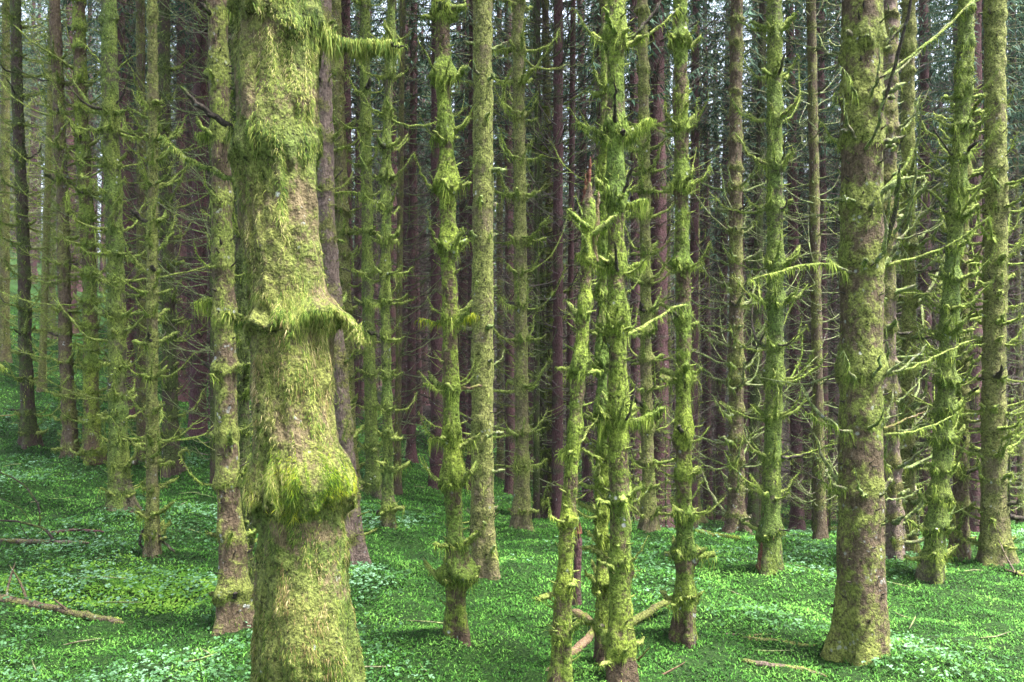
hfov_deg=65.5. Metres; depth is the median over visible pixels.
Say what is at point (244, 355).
spruce tree
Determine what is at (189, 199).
spruce tree
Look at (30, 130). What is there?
spruce tree
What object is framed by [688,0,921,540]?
spruce tree
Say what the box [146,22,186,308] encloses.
spruce tree
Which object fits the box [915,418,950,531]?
young spruce
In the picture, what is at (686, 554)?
spruce tree
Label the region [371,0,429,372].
spruce tree
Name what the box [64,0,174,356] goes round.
spruce tree
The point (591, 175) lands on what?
spruce tree
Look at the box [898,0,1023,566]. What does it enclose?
spruce tree
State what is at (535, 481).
spruce tree
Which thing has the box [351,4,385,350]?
spruce tree
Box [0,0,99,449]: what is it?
spruce tree
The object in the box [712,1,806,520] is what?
spruce tree
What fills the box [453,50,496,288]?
spruce tree
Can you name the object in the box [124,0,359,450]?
spruce tree
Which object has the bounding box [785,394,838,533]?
young spruce
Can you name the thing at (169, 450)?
spruce tree
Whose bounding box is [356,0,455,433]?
spruce tree
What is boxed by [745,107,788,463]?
spruce tree
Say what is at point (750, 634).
fallen branch
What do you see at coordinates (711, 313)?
spruce tree
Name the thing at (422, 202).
spruce tree
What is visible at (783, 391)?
spruce tree
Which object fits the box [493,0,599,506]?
spruce tree
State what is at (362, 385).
spruce tree
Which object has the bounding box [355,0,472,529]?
spruce tree
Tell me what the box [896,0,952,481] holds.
spruce tree
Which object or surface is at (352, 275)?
distant wood
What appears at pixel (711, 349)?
spruce tree
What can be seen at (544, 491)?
spruce tree
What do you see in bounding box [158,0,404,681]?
spruce tree
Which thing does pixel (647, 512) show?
spruce tree
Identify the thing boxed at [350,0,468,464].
spruce tree
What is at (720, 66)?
spruce tree
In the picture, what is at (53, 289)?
spruce tree
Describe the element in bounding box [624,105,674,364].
spruce tree
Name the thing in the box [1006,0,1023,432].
spruce tree
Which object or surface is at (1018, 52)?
spruce tree
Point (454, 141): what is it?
spruce tree
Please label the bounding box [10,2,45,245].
spruce tree
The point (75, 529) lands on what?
fallen branch
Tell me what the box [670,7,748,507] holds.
spruce tree
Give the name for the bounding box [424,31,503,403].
spruce tree
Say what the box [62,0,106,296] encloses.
spruce tree
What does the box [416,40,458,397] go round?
spruce tree
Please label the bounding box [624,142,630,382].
spruce tree
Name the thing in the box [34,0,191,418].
spruce tree
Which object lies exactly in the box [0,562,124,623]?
fallen log
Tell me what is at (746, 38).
sky
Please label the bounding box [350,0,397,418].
spruce tree
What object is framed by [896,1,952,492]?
spruce tree
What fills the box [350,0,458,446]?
spruce tree
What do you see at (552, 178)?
spruce tree
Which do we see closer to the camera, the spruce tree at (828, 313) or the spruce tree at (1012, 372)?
the spruce tree at (1012, 372)
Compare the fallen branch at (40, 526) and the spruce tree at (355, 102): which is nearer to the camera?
the fallen branch at (40, 526)
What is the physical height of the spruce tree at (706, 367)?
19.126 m
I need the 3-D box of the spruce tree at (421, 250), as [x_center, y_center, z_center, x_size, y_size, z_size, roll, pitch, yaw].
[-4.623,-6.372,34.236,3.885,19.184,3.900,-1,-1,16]
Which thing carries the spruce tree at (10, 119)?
on the ground
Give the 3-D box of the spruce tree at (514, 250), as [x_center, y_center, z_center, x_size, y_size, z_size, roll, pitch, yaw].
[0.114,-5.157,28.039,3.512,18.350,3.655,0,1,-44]
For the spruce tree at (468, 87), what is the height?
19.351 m
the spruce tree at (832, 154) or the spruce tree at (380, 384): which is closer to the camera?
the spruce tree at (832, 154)
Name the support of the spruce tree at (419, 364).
on the ground
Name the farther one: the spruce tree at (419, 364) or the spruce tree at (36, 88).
the spruce tree at (36, 88)
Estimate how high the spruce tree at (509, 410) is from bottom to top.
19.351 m
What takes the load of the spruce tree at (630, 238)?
on the ground
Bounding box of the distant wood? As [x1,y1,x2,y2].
[0,29,1023,432]
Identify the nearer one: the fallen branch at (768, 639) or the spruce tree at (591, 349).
the fallen branch at (768, 639)
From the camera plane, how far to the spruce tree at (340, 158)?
11.62 m
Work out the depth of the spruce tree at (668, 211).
20.25 m
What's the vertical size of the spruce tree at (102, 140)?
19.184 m
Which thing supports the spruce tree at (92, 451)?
on the ground
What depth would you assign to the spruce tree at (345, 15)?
14.54 m
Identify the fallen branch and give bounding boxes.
[0,472,54,543]
[51,528,103,533]
[545,608,593,670]
[633,599,670,624]
[636,647,685,674]
[694,529,743,540]
[726,633,768,635]
[740,657,827,676]
[741,634,816,646]
[945,537,1023,575]
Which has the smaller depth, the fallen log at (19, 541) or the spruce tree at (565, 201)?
the fallen log at (19, 541)
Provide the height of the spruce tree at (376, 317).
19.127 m
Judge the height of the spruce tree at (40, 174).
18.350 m
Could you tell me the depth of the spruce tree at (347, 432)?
6.88 m
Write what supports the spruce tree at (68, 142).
on the ground
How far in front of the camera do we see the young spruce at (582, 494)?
13.93 m
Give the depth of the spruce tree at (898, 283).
27.43 m
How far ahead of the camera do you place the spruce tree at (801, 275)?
25.11 m
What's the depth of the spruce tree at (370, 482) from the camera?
11.05 m
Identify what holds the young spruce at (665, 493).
on the ground
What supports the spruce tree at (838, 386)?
on the ground
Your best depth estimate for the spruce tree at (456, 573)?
5.05 m
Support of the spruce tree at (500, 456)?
on the ground
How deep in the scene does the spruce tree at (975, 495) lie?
14.98 m
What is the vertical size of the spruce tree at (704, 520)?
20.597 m
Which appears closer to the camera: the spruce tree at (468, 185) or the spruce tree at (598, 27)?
the spruce tree at (598, 27)
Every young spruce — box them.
[563,418,594,508]
[628,433,641,523]
[636,424,693,527]
[700,444,727,522]
[760,428,837,526]
[781,423,838,531]
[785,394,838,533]
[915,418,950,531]
[971,393,1023,523]
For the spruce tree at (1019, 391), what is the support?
on the ground
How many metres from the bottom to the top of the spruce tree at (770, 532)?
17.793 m
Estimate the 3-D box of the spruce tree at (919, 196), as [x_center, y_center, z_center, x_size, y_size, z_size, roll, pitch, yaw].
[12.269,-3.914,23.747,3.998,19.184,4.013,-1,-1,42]
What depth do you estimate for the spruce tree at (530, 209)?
22.42 m
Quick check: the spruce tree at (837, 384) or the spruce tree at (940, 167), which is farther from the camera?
the spruce tree at (837, 384)
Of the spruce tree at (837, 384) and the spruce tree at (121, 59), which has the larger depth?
the spruce tree at (837, 384)
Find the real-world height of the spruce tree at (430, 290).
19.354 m
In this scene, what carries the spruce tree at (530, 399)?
on the ground
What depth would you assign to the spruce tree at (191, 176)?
19.72 m
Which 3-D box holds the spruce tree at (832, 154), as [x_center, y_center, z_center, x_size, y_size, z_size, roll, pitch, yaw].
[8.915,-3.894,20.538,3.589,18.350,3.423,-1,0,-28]
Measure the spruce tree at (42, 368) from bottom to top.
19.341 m
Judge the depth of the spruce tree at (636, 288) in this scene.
16.34 m
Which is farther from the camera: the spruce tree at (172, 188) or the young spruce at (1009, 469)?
the spruce tree at (172, 188)
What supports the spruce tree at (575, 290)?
on the ground
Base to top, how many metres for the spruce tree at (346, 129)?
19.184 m
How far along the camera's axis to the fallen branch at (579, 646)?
5.18 m
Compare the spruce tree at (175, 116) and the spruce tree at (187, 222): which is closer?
the spruce tree at (187, 222)
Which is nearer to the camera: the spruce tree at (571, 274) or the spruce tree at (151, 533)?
the spruce tree at (151, 533)
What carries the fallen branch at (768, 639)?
on the ground
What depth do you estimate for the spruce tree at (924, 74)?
18.32 m
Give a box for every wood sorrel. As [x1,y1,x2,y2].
[0,334,1023,681]
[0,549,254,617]
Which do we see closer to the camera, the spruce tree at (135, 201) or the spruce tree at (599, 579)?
the spruce tree at (599, 579)
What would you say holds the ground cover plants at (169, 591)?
on the ground
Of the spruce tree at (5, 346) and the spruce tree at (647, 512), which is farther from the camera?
the spruce tree at (5, 346)
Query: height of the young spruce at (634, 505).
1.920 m
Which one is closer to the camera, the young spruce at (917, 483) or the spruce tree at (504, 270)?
the young spruce at (917, 483)
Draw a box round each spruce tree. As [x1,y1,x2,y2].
[0,0,22,195]
[0,0,46,283]
[0,0,56,284]
[0,0,74,362]
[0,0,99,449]
[0,0,101,338]
[0,0,101,392]
[0,0,145,458]
[0,0,191,465]
[0,4,31,261]
[0,5,36,243]
[0,363,15,416]
[10,0,46,274]
[10,1,46,255]
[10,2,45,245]
[13,0,105,333]
[24,0,213,511]
[24,18,45,262]
[25,0,231,461]
[29,0,95,291]
[31,0,190,400]
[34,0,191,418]
[43,12,101,291]
[52,0,233,477]
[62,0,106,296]
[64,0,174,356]
[81,0,206,558]
[87,9,106,267]
[88,12,174,346]
[93,43,105,290]
[119,0,209,436]
[119,0,251,483]
[123,0,251,421]
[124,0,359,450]
[128,0,208,402]
[129,0,251,420]
[132,0,208,390]
[133,43,176,328]
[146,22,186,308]
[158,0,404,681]
[158,8,186,303]
[170,0,207,379]
[173,9,251,356]
[178,0,257,635]
[185,0,410,371]
[200,29,257,584]
[316,0,377,565]
[331,0,392,490]
[332,0,416,499]
[332,0,472,495]
[341,0,425,436]
[345,0,527,489]
[350,0,380,363]
[350,0,396,411]
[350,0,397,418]
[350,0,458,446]
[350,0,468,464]
[350,1,397,411]
[351,3,381,292]
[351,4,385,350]
[352,30,381,389]
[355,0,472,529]
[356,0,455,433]
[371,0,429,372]
[374,0,431,424]
[376,5,430,388]
[376,70,430,369]
[378,85,381,385]
[393,0,553,489]
[406,0,525,449]
[414,0,484,646]
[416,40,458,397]
[417,22,430,405]
[417,98,430,396]
[418,0,579,530]
[422,0,494,363]
[422,0,503,419]
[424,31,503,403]
[428,22,504,427]
[450,0,581,495]
[451,0,566,478]
[452,0,667,518]
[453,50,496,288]
[456,0,600,518]
[456,0,636,519]
[458,0,507,579]
[458,81,505,410]
[460,2,567,478]
[493,0,574,413]
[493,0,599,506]
[493,0,671,488]
[493,3,532,432]
[493,5,544,441]
[508,0,699,502]
[525,0,630,503]
[526,1,567,401]
[526,44,567,328]
[527,4,595,471]
[528,0,713,532]
[531,0,673,484]
[546,7,594,428]
[551,0,630,471]
[558,0,644,666]
[563,0,711,519]
[564,0,754,527]
[564,1,626,459]
[571,0,690,681]
[593,0,719,499]
[595,10,674,477]
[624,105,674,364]
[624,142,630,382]
[629,0,766,528]
[629,138,675,464]
[649,0,727,648]
[653,0,819,535]
[664,0,729,523]
[664,1,708,496]
[669,0,826,512]
[670,0,754,519]
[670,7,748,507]
[670,140,675,450]
[671,0,749,505]
[671,0,767,520]
[687,0,840,526]
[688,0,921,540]
[689,152,727,448]
[693,0,837,575]
[699,161,715,456]
[699,205,728,438]
[703,1,810,487]
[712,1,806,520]
[724,0,839,530]
[726,45,787,418]
[726,56,789,472]
[740,0,993,665]
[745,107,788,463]
[748,0,897,530]
[762,1,839,519]
[762,4,839,503]
[764,0,942,515]
[764,305,789,442]
[782,2,841,509]
[784,0,1007,479]
[784,16,841,468]
[784,74,837,460]
[784,88,837,444]
[785,2,841,518]
[797,1,900,453]
[810,0,979,554]
[810,0,981,559]
[827,60,840,443]
[827,96,839,473]
[828,165,839,460]
[895,0,952,515]
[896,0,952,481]
[896,0,957,524]
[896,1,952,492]
[896,5,939,436]
[896,63,949,387]
[897,0,1023,486]
[897,0,1023,532]
[897,0,1023,559]
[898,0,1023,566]
[901,0,1001,584]
[914,0,1023,491]
[915,11,952,481]
[916,3,1023,420]
[917,39,952,490]
[934,1,1023,520]
[936,0,1023,523]
[982,0,1023,492]
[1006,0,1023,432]
[1006,15,1023,471]
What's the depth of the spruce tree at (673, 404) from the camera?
44.59 m
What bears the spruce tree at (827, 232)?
on the ground
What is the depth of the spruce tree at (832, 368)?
24.73 m
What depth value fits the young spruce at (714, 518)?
21.75 m
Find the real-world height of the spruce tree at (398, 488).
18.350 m
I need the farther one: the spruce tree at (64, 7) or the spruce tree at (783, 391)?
the spruce tree at (783, 391)
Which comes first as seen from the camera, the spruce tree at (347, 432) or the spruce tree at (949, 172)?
the spruce tree at (347, 432)
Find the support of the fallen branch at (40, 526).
on the ground
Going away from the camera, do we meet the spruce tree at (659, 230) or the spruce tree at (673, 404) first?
the spruce tree at (659, 230)
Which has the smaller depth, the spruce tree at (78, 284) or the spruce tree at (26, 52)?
the spruce tree at (26, 52)
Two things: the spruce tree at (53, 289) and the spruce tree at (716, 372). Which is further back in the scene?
the spruce tree at (716, 372)
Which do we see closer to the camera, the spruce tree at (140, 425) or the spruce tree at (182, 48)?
the spruce tree at (140, 425)
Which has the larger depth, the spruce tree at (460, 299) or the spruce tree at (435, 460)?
the spruce tree at (460, 299)
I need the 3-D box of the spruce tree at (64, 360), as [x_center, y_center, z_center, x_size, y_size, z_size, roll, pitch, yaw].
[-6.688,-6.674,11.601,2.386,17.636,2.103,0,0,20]
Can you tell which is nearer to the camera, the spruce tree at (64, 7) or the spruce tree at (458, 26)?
the spruce tree at (458, 26)
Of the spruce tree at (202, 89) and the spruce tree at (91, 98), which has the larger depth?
the spruce tree at (91, 98)
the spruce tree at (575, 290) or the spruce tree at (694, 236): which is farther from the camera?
the spruce tree at (575, 290)
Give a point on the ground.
(524, 653)
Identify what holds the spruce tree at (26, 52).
on the ground
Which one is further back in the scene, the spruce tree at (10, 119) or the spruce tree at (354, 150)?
the spruce tree at (10, 119)
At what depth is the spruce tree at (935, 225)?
34.95 m
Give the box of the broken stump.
[572,524,581,606]
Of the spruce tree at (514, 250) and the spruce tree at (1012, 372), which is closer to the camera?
the spruce tree at (1012, 372)
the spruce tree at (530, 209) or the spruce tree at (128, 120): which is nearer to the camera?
the spruce tree at (128, 120)
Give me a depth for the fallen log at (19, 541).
7.23 m
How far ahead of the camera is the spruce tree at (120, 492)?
8.70 m
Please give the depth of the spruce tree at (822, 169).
17.68 m
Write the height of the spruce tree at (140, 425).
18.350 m
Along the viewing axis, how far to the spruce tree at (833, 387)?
22.81 m
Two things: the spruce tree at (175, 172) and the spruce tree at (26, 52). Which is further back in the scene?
the spruce tree at (26, 52)
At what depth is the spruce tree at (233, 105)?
13.95 m
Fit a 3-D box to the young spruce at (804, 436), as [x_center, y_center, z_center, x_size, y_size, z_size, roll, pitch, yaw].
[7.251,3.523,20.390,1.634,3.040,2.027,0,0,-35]
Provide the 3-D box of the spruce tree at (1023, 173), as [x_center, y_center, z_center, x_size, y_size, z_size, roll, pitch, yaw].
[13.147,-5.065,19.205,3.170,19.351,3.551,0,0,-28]
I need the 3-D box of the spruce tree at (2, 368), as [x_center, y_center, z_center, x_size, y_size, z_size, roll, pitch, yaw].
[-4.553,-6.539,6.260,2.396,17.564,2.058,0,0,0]
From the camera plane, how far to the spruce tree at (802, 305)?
24.91 m
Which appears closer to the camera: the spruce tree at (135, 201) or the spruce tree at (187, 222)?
the spruce tree at (187, 222)
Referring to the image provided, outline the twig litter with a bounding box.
[3,423,1010,672]
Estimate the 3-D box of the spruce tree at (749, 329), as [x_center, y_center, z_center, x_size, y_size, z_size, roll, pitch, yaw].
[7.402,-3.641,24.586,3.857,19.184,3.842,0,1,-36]
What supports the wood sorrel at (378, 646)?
on the ground
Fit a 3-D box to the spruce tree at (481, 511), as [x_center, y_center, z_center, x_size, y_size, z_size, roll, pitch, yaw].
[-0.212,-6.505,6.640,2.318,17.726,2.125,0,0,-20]
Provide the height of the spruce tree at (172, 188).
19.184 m
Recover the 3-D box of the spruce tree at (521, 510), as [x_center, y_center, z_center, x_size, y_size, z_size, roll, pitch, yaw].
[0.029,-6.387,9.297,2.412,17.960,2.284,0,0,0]
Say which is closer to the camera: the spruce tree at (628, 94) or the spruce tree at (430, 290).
the spruce tree at (628, 94)
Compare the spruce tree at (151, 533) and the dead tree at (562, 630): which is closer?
the dead tree at (562, 630)
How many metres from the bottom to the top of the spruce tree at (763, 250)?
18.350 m
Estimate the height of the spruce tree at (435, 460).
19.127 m
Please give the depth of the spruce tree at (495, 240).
33.08 m
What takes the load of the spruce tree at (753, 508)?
on the ground
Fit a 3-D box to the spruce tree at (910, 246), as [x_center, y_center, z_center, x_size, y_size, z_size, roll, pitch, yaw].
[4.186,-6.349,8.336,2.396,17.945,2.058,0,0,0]
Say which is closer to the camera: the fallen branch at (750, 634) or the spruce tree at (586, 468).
the fallen branch at (750, 634)
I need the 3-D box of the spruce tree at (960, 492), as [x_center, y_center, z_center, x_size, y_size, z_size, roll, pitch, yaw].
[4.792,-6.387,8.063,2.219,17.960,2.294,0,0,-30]
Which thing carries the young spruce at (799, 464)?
on the ground
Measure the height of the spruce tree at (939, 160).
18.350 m
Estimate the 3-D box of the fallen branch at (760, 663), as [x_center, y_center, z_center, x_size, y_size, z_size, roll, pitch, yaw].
[1.656,2.006,4.878,0.529,0.090,0.122,0,0,21]
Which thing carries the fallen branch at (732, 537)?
on the ground
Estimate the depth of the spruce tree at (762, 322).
27.78 m
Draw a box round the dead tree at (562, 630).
[533,156,623,681]
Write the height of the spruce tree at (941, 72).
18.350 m
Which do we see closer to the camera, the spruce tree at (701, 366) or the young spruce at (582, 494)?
the young spruce at (582, 494)
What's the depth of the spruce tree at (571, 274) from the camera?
11.53 m
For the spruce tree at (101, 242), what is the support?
on the ground
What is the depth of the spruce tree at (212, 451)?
10.95 m
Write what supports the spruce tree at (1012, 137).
on the ground
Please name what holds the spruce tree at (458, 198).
on the ground
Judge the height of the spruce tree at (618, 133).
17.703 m
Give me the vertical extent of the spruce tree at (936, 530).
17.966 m
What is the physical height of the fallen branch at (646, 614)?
0.167 m
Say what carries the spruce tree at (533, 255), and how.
on the ground
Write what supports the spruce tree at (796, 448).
on the ground
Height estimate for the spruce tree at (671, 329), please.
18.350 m
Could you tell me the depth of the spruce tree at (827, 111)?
16.61 m
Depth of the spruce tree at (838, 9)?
13.34 m
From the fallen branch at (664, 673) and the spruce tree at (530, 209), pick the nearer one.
the fallen branch at (664, 673)
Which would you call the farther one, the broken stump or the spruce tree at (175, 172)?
the spruce tree at (175, 172)
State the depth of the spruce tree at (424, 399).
36.92 m
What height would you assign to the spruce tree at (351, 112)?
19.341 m
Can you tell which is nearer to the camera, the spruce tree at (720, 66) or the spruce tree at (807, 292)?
the spruce tree at (720, 66)
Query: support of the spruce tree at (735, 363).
on the ground
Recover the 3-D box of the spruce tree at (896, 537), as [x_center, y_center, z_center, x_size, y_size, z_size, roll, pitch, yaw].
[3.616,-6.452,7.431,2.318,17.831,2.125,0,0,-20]
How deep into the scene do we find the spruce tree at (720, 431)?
23.90 m
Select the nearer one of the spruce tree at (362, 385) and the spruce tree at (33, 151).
the spruce tree at (362, 385)
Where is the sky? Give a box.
[0,0,1021,371]
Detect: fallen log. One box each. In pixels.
[0,538,88,545]
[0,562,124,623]
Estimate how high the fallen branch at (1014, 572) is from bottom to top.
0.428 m
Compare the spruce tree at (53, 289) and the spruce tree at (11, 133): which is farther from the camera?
the spruce tree at (11, 133)
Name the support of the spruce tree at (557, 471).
on the ground
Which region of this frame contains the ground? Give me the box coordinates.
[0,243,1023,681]
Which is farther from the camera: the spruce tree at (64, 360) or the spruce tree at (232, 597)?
the spruce tree at (64, 360)
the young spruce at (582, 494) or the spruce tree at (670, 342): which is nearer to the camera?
the young spruce at (582, 494)
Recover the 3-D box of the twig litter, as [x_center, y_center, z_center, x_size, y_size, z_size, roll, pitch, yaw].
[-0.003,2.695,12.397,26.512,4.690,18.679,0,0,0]
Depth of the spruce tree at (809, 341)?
32.39 m
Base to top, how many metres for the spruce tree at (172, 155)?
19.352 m
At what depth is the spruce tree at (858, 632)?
4.92 m
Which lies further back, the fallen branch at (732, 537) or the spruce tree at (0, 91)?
the spruce tree at (0, 91)

